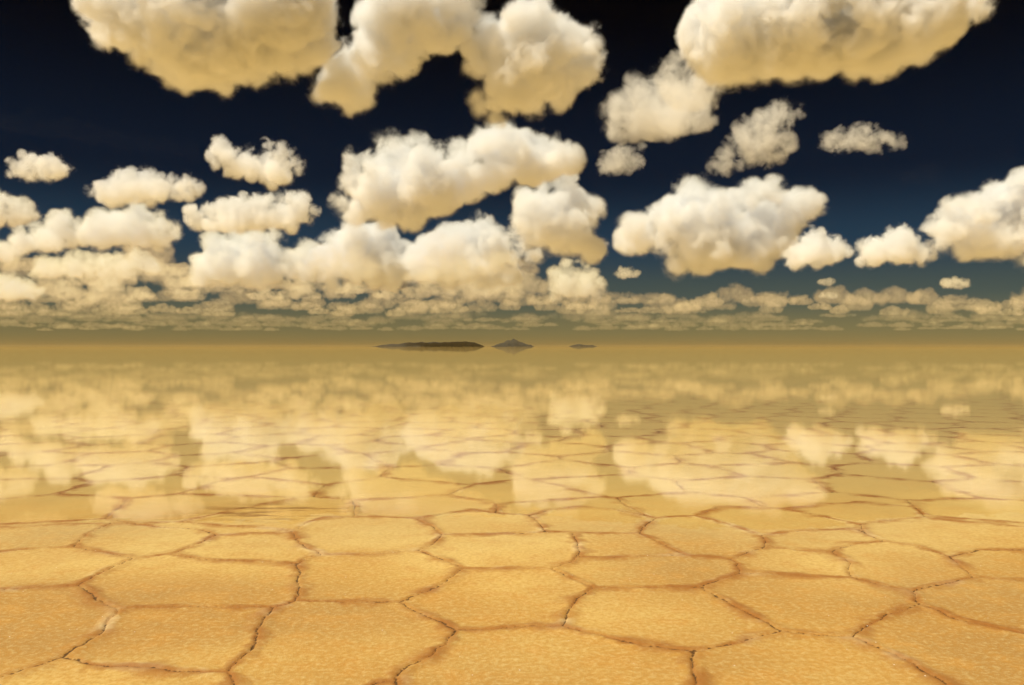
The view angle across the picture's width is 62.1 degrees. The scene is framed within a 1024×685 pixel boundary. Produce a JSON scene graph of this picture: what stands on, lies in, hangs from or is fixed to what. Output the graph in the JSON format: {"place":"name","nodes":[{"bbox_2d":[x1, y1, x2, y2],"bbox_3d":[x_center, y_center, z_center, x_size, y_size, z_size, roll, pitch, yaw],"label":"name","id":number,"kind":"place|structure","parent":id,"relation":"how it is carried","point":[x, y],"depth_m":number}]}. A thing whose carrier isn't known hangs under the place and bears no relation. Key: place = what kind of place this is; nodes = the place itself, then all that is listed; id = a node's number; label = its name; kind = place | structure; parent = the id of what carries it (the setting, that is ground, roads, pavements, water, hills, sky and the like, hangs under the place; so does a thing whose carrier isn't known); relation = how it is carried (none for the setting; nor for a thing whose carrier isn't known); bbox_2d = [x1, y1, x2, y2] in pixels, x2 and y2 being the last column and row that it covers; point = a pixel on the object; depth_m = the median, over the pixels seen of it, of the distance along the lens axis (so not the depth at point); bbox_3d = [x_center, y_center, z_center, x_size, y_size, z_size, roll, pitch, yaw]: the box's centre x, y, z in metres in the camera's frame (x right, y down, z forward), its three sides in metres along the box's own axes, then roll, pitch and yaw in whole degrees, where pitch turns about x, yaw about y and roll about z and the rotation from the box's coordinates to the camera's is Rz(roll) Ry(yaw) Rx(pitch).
{"place":"outdoors","nodes":[
{"label":"outdoors","id":0,"kind":"place"},
{"bbox_2d":[0,421,1023,684],"bbox_3d":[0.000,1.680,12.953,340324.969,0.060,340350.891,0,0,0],"label":"salt flat","id":1,"kind":"structure","parent":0,"point":[512,553],"depth_m":6.53},
{"bbox_2d":[0,347,1023,433],"bbox_3d":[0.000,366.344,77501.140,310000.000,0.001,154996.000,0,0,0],"label":"water","id":2,"kind":"structure","parent":0,"point":[49,389],"depth_m":34.43},
{"bbox_2d":[371,341,484,346],"bbox_3d":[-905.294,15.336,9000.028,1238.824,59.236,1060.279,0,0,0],"label":"island","id":3,"kind":"structure","parent":2,"relation":"on","point":[445,344],"depth_m":8631.53},
{"bbox_2d":[491,339,533,346],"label":"island","id":4,"kind":"structure","parent":2,"relation":"on","point":[512,343],"depth_m":7827.73},
{"bbox_2d":[569,344,597,346],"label":"island","id":5,"kind":"structure","parent":2,"relation":"on","point":[578,345],"depth_m":10863.21},
{"bbox_2d":[0,0,1023,346],"label":"sky","id":6,"kind":"structure","parent":0,"point":[174,173]}
]}

